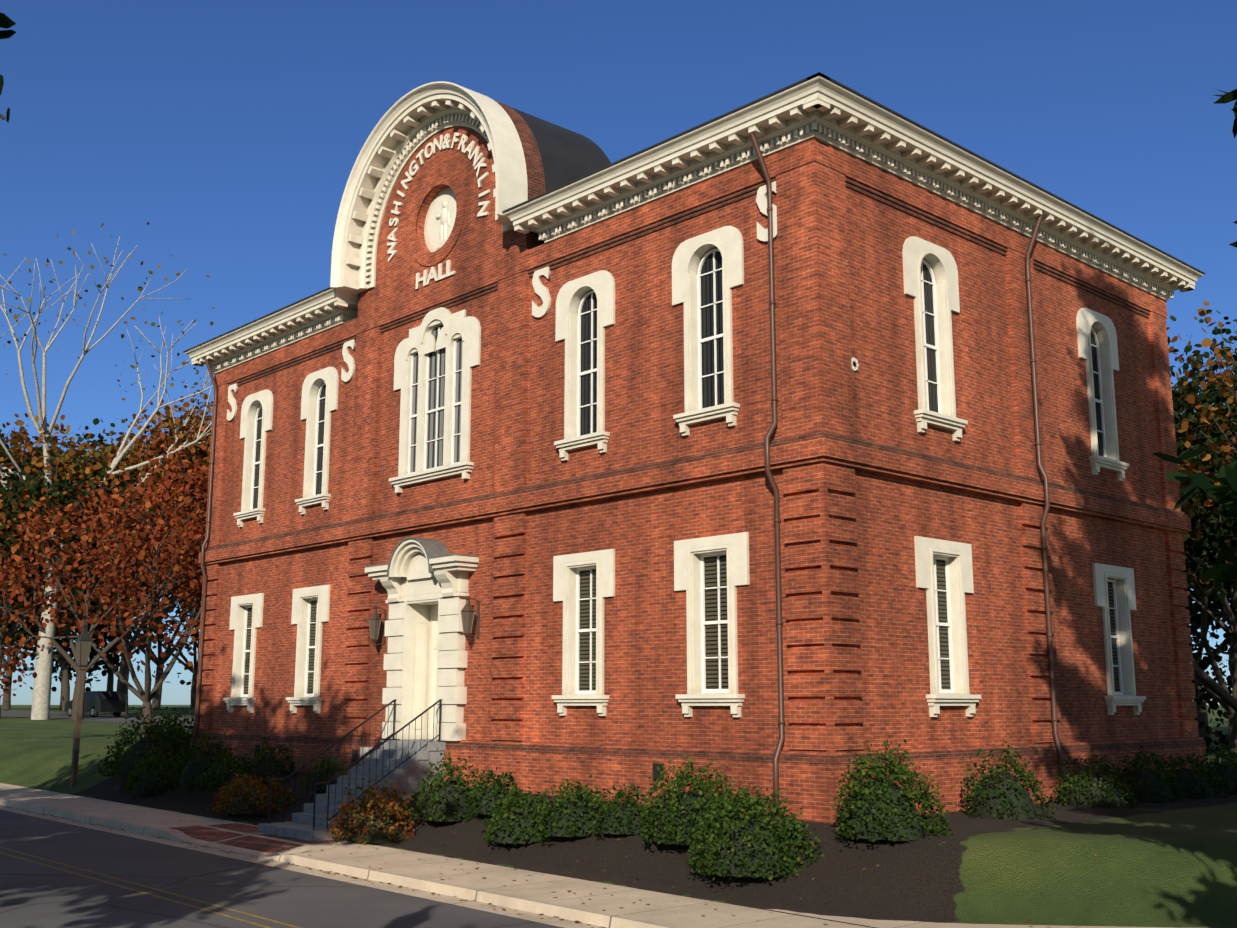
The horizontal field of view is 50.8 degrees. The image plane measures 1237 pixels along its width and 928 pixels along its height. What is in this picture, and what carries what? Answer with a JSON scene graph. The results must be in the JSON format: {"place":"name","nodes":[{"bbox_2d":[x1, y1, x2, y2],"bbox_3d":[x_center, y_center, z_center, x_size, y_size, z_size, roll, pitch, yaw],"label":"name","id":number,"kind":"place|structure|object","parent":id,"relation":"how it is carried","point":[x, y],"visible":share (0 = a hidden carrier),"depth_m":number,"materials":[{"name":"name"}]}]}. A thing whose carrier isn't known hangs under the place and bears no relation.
{"place":"outdoors","nodes":[
{"label":"outdoors","id":0,"kind":"place"},
{"bbox_2d":[0,12,15,121],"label":"leaves","id":1,"kind":"object","parent":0,"point":[6,22],"visible":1,"depth_m":5.52,"materials":[{"name":"green plant"}]},
{"bbox_2d":[1,709,194,725],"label":"service road","id":2,"kind":"structure","parent":0,"point":[65,716],"depth_m":89.65,"materials":[{"name":"grey asphalt"}]},
{"bbox_2d":[64,691,125,716],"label":"parked suv","id":3,"kind":"object","parent":2,"relation":"on","point":[97,702],"visible":0.9,"depth_m":88.98,"materials":[{"name":"black paint"}]},
{"bbox_2d":[0,810,562,927],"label":"road","id":4,"kind":"structure","parent":0,"point":[33,895],"depth_m":20.61,"materials":[{"name":"grey asphalt"}]},
{"bbox_2d":[0,846,300,927],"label":"road centre lines","id":5,"kind":"object","parent":4,"relation":"on","point":[243,920],"visible":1,"depth_m":20.62,"materials":[{"name":"yellow paint"}]},
{"bbox_2d":[0,798,680,927],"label":"kerb","id":6,"kind":"structure","parent":4,"relation":"on","point":[512,905],"depth_m":21.82,"materials":[{"name":"concrete"}]},
{"bbox_2d":[0,783,870,927],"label":"sidewalk","id":7,"kind":"structure","parent":0,"point":[668,909],"depth_m":21.56,"materials":[{"name":"concrete"}]},
{"bbox_2d":[170,823,340,852],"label":"brick sidewalk pavers","id":8,"kind":"object","parent":7,"relation":"on","point":[245,842],"visible":0.79,"depth_m":27.33,"materials":[{"name":"red brick"}]},
{"bbox_2d":[0,705,1236,927],"bbox_3d":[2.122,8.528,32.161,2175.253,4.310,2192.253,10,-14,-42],"label":"ground","id":9,"kind":"structure","parent":0,"point":[1158,863],"depth_m":19.49,"materials":[{"name":"brown soil"}]},
{"bbox_2d":[2,441,95,708],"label":"tree","id":10,"kind":"object","parent":9,"relation":"on","point":[6,702],"visible":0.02,"depth_m":142.86,"materials":[{"name":"orange plant"}]},
{"bbox_2d":[0,427,149,672],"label":"tree","id":11,"kind":"object","parent":9,"relation":"on","point":[20,631],"visible":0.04,"depth_m":103.39,"materials":[{"name":"orange plant"}]},
{"bbox_2d":[70,623,92,786],"bbox_3d":[-16.261,7.320,39.263,0.393,5.052,0.393,10,-14,-42],"label":"street lamp","id":12,"kind":"object","parent":9,"relation":"on","point":[83,640],"depth_m":39.29,"materials":[{"name":"black metal"}]},
{"bbox_2d":[0,451,205,718],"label":"oak tree","id":13,"kind":"object","parent":9,"relation":"on","point":[18,483],"visible":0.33,"depth_m":82.22,"materials":[{"name":"orange plant"}]},
{"bbox_2d":[0,413,206,718],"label":"oak tree","id":14,"kind":"object","parent":9,"relation":"on","point":[20,454],"visible":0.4,"depth_m":84.48,"materials":[{"name":"orange plant"}]},
{"bbox_2d":[0,410,209,736],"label":"red maple tree","id":15,"kind":"object","parent":9,"relation":"on","point":[187,549],"visible":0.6,"depth_m":46.40,"materials":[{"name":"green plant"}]},
{"bbox_2d":[6,418,204,709],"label":"tree","id":16,"kind":"object","parent":9,"relation":"on","point":[156,699],"visible":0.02,"depth_m":130.16,"materials":[{"name":"brown plant"}]},
{"bbox_2d":[6,415,205,714],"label":"oak tree","id":17,"kind":"object","parent":9,"relation":"on","point":[122,688],"visible":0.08,"depth_m":96.64,"materials":[{"name":"orange plant"}]},
{"bbox_2d":[13,418,199,710],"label":"tree","id":18,"kind":"object","parent":9,"relation":"on","point":[60,659],"visible":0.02,"depth_m":122.47,"materials":[{"name":"orange plant"}]},
{"bbox_2d":[0,222,214,719],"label":"sycamore tree","id":19,"kind":"object","parent":9,"relation":"on","point":[41,700],"visible":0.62,"depth_m":83.55,"materials":[{"name":"white plant"}]},
{"bbox_2d":[19,606,198,707],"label":"tree","id":20,"kind":"object","parent":9,"relation":"on","point":[193,690],"visible":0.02,"depth_m":172.81,"materials":[{"name":"brown plant"}]},
{"bbox_2d":[29,444,200,690],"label":"tree","id":21,"kind":"object","parent":9,"relation":"on","point":[110,681],"visible":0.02,"depth_m":153.05,"materials":[{"name":"orange plant"}]},
{"bbox_2d":[43,386,212,598],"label":"oak tree","id":22,"kind":"object","parent":9,"relation":"on","point":[167,422],"visible":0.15,"depth_m":91.75,"materials":[{"name":"orange plant"}]},
{"bbox_2d":[63,562,200,687],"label":"tree","id":23,"kind":"object","parent":9,"relation":"on","point":[115,659],"visible":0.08,"depth_m":136.50,"materials":[{"name":"orange plant"}]},
{"bbox_2d":[89,706,192,778],"bbox_3d":[-13.498,7.993,37.431,2.722,2.020,3.501,10,-14,-42],"label":"shrub","id":24,"kind":"object","parent":9,"relation":"on","point":[140,748],"visible":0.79,"depth_m":36.91,"materials":[{"name":"green plant"}]},
{"bbox_2d":[123,749,184,793],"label":"shrub","id":25,"kind":"object","parent":9,"relation":"on","point":[150,780],"visible":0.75,"depth_m":35.08,"materials":[{"name":"green plant"}]},
{"bbox_2d":[136,709,194,758],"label":"shrub","id":26,"kind":"object","parent":9,"relation":"on","point":[174,721],"visible":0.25,"depth_m":38.70,"materials":[{"name":"green plant"}]},
{"bbox_2d":[164,731,238,784],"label":"shrub","id":27,"kind":"object","parent":9,"relation":"on","point":[194,768],"visible":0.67,"depth_m":34.31,"materials":[{"name":"green plant"}]},
{"bbox_2d":[195,753,252,791],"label":"shrub","id":28,"kind":"object","parent":9,"relation":"on","point":[218,779],"visible":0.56,"depth_m":33.05,"materials":[{"name":"green plant"}]},
{"bbox_2d":[206,770,298,815],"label":"shrub","id":29,"kind":"object","parent":9,"relation":"on","point":[249,799],"visible":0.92,"depth_m":30.61,"materials":[{"name":"orange plant"}]},
{"bbox_2d":[238,737,297,784],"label":"shrub","id":30,"kind":"object","parent":9,"relation":"on","point":[264,766],"visible":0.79,"depth_m":32.54,"materials":[{"name":"green plant"}]},
{"bbox_2d":[302,754,347,791],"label":"shrub","id":31,"kind":"object","parent":9,"relation":"on","point":[319,775],"visible":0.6,"depth_m":30.57,"materials":[{"name":"green plant"}]},
{"bbox_2d":[258,739,445,840],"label":"entrance steps","id":32,"kind":"structure","parent":9,"relation":"on","point":[409,774],"depth_m":28.52,"materials":[{"name":"stone"}]},
{"bbox_2d":[269,699,441,829],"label":"stair railings","id":33,"kind":"object","parent":32,"relation":"on","point":[343,771],"visible":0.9,"depth_m":28.64,"materials":[{"name":"black metal"}]},
{"bbox_2d":[321,775,418,844],"bbox_3d":[-4.918,7.065,26.802,2.009,1.331,1.971,-1,-10,5],"label":"shrub","id":34,"kind":"object","parent":9,"relation":"on","point":[369,822],"visible":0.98,"depth_m":26.27,"materials":[{"name":"orange plant"}]},
{"bbox_2d":[404,748,487,821],"bbox_3d":[-3.443,6.513,26.509,1.712,1.438,1.588,10,-14,-42],"label":"shrub","id":35,"kind":"object","parent":9,"relation":"on","point":[446,800],"visible":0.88,"depth_m":26.17,"materials":[{"name":"green plant"}]},
{"bbox_2d":[466,767,520,815],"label":"shrub","id":36,"kind":"object","parent":9,"relation":"on","point":[486,799],"visible":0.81,"depth_m":25.74,"materials":[{"name":"green plant"}]},
{"bbox_2d":[481,787,553,844],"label":"shrub","id":37,"kind":"object","parent":9,"relation":"on","point":[517,824],"visible":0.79,"depth_m":23.94,"materials":[{"name":"green plant"}]},
{"bbox_2d":[6,754,1032,927],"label":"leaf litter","id":38,"kind":"object","parent":9,"relation":"on","point":[378,862],"visible":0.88,"depth_m":23.09,"materials":[{"name":"brown plant"}]},
{"bbox_2d":[535,775,608,837],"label":"shrub","id":39,"kind":"object","parent":9,"relation":"on","point":[574,816],"visible":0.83,"depth_m":23.42,"materials":[{"name":"green plant"}]},
{"bbox_2d":[590,783,651,834],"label":"shrub","id":40,"kind":"object","parent":9,"relation":"on","point":[624,817],"visible":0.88,"depth_m":22.87,"materials":[{"name":"green plant"}]},
{"bbox_2d":[637,754,744,845],"bbox_3d":[1.233,5.623,21.965,1.749,1.468,2.162,10,-14,-42],"label":"shrub","id":41,"kind":"object","parent":9,"relation":"on","point":[675,818],"visible":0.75,"depth_m":21.65,"materials":[{"name":"green plant"}]},
{"bbox_2d":[686,779,823,880],"bbox_3d":[2.012,5.662,20.403,1.962,1.418,2.272,4,-11,-22],"label":"shrub","id":42,"kind":"object","parent":9,"relation":"on","point":[753,843],"visible":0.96,"depth_m":19.87,"materials":[{"name":"green plant"}]},
{"bbox_2d":[831,739,955,841],"bbox_3d":[4.213,5.011,20.170,1.839,1.494,1.823,0,-10,1],"label":"shrub","id":43,"kind":"object","parent":9,"relation":"on","point":[881,806],"visible":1,"depth_m":19.68,"materials":[{"name":"green plant"}]},
{"bbox_2d":[768,909,1182,927],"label":"sidewalk apron","id":44,"kind":"object","parent":9,"relation":"on","point":[887,923],"visible":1,"depth_m":17.46,"materials":[{"name":"concrete"}]},
{"bbox_2d":[961,741,1055,819],"bbox_3d":[6.785,5.530,22.819,1.546,1.338,1.418,-2,-11,12],"label":"shrub","id":45,"kind":"object","parent":9,"relation":"on","point":[1003,794],"visible":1,"depth_m":22.45,"materials":[{"name":"green plant"}]},
{"bbox_2d":[1053,752,1139,808],"bbox_3d":[9.216,6.105,25.137,1.486,1.062,1.601,10,-14,-42],"label":"shrub","id":46,"kind":"object","parent":9,"relation":"on","point":[1093,790],"visible":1,"depth_m":24.87,"materials":[{"name":"green plant"}]},
{"bbox_2d":[1113,745,1184,802],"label":"shrub","id":47,"kind":"object","parent":9,"relation":"on","point":[1148,784],"visible":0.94,"depth_m":26.14,"materials":[{"name":"green plant"}]},
{"bbox_2d":[1155,749,1230,798],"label":"shrub","id":48,"kind":"object","parent":9,"relation":"on","point":[1196,784],"visible":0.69,"depth_m":27.22,"materials":[{"name":"green plant"}]},
{"bbox_2d":[1152,89,1236,595],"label":"tree","id":49,"kind":"object","parent":9,"relation":"on","point":[1219,571],"visible":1,"depth_m":13.04,"materials":[{"name":"green plant"}]},
{"bbox_2d":[1167,301,1236,711],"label":"tree","id":50,"kind":"object","parent":9,"relation":"on","point":[1207,680],"visible":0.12,"depth_m":36.18,"materials":[{"name":"orange plant"}]},
{"bbox_2d":[1170,310,1236,757],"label":"tree","id":51,"kind":"object","parent":9,"relation":"on","point":[1181,404],"visible":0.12,"depth_m":44.53,"materials":[{"name":"green plant"}]},
{"bbox_2d":[1173,339,1234,541],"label":"tree","id":52,"kind":"object","parent":9,"relation":"on","point":[1222,345],"depth_m":55.59,"materials":[{"name":"orange plant"}]},
{"bbox_2d":[1173,370,1236,655],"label":"tree","id":53,"kind":"object","parent":9,"relation":"on","point":[1216,610],"visible":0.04,"depth_m":56.29,"materials":[{"name":"orange plant"}]},
{"bbox_2d":[1177,405,1233,737],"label":"tree","id":54,"kind":"object","parent":9,"relation":"on","point":[1202,715],"depth_m":65.69,"materials":[{"name":"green plant"}]},
{"bbox_2d":[1177,347,1234,622],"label":"tree","id":55,"kind":"object","parent":9,"relation":"on","point":[1183,377],"depth_m":79.55,"materials":[{"name":"orange plant"}]},
{"bbox_2d":[1176,333,1236,751],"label":"tree","id":56,"kind":"object","parent":9,"relation":"on","point":[1222,596],"visible":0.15,"depth_m":41.30,"materials":[{"name":"green plant"}]},
{"bbox_2d":[1189,745,1236,794],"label":"shrub","id":57,"kind":"object","parent":9,"relation":"on","point":[1228,773],"visible":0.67,"depth_m":28.53,"materials":[{"name":"green plant"}]},
{"bbox_2d":[1216,745,1236,766],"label":"shrub","id":58,"kind":"object","parent":9,"relation":"on","point":[1226,755],"visible":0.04,"depth_m":30.49,"materials":[{"name":"green plant"}]},
{"bbox_2d":[0,0,1236,704],"label":"sky","id":59,"kind":"structure","parent":0,"point":[237,130],"materials":[{"name":"blue"}]},
{"bbox_2d":[189,100,1206,822],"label":"walls","id":60,"kind":"structure","parent":0,"point":[841,298],"depth_m":26.75,"materials":[{"name":"red brick"}]},
{"bbox_2d":[368,596,479,645],"bbox_3d":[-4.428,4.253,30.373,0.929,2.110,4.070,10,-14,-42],"label":"wall lanterns","id":61,"kind":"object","parent":60,"relation":"attached to","point":[467,607],"depth_m":29.13,"materials":[{"name":"black metal"}]},
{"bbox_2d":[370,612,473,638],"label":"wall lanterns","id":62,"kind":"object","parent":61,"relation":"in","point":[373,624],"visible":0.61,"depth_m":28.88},
{"bbox_2d":[410,325,462,472],"bbox_3d":[-4.366,-1.664,31.523,0.001,3.705,2.300,10,-14,-42],"label":"window","id":63,"kind":"structure","parent":60,"relation":"attached to","point":[431,420],"depth_m":31.52,"materials":[{"name":"white wood"}]},
{"bbox_2d":[408,170,465,265],"bbox_3d":[-4.503,-6.071,32.206,0.035,2.400,2.400,10,-14,-42],"label":"medallion ring","id":64,"kind":"object","parent":60,"relation":"attached to","point":[453,182],"visible":1,"depth_m":32.07,"materials":[{"name":"brick"}]},
{"bbox_2d":[387,132,489,288],"bbox_3d":[-4.511,-6.318,32.256,0.050,3.786,4.306,10,-14,-42],"label":"sign lettering","id":65,"kind":"object","parent":60,"relation":"attached to","point":[478,163],"visible":1,"depth_m":32.17},
{"bbox_2d":[216,743,662,780],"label":"basement vents","id":66,"kind":"object","parent":60,"relation":"attached to","point":[655,765],"visible":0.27,"depth_m":28.02,"materials":[{"name":"black metal"}]},
{"bbox_2d":[227,181,858,420],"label":"wall anchors","id":67,"kind":"object","parent":60,"relation":"attached to","point":[541,290],"visible":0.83,"depth_m":28.82,"materials":[{"name":"white metal"}]},
{"bbox_2d":[511,107,610,191],"bbox_3d":[0.694,-6.143,37.164,15.600,4.260,24.850,10,-14,-42],"label":"metal roof","id":68,"kind":"object","parent":60,"relation":"on","point":[567,155],"visible":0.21,"depth_m":31.24,"materials":[{"name":"grey metal"}]},
{"bbox_2d":[183,72,1204,352],"bbox_3d":[0.694,-4.164,36.799,15.660,0.035,24.910,10,-14,-42],"label":"roof edge","id":69,"kind":"object","parent":68,"relation":"attached to","point":[751,104],"visible":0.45,"depth_m":26.33,"materials":[{"name":"metal"}]},
{"bbox_2d":[191,132,1064,818],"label":"downpipes","id":70,"kind":"object","parent":60,"relation":"attached to","point":[777,500],"visible":0.88,"depth_m":26.21,"materials":[{"name":"brown metal"}]},
{"bbox_2d":[241,248,1122,696],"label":"window sashes","id":71,"kind":"object","parent":60,"relation":"attached to","point":[703,556],"depth_m":26.81,"materials":[{"name":"white wood"}]},
{"bbox_2d":[253,251,1103,508],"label":"window frames","id":72,"kind":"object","parent":71,"relation":"in","point":[708,365],"visible":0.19,"depth_m":25.94,"materials":[{"name":"white wood"}]},
{"bbox_2d":[243,555,1119,693],"bbox_3d":[-1.163,3.915,29.441,23.397,2.575,8.556,-4,-11,20],"label":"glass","id":73,"kind":"object","parent":71,"relation":"in","point":[711,630],"depth_m":24.89,"materials":[{"name":"glass"}]},
{"bbox_2d":[223,187,1145,757],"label":"white trim","id":74,"kind":"structure","parent":60,"relation":"attached to","point":[425,663],"depth_m":29.16,"materials":[{"name":"white stone"}]},
{"bbox_2d":[364,537,478,577],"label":"lead door hood","id":75,"kind":"object","parent":74,"relation":"on","point":[434,548],"depth_m":30.13,"materials":[{"name":"grey metal"}]},
{"bbox_2d":[436,201,449,249],"bbox_3d":[-4.359,-5.951,32.328,0.050,1.226,0.670,10,-14,-42],"label":"statue","id":76,"kind":"object","parent":74,"relation":"attached to","point":[444,217],"visible":0.9,"depth_m":32.28,"materials":[{"name":"white stone"}]},
{"bbox_2d":[184,75,1203,373],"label":"cornice","id":77,"kind":"structure","parent":60,"relation":"attached to","point":[410,123],"depth_m":28.57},
{"bbox_2d":[198,489,1195,751],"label":"quoins","id":78,"kind":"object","parent":60,"relation":"attached to","point":[790,621],"visible":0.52,"depth_m":26.68,"materials":[{"name":"red brick"}]}
]}

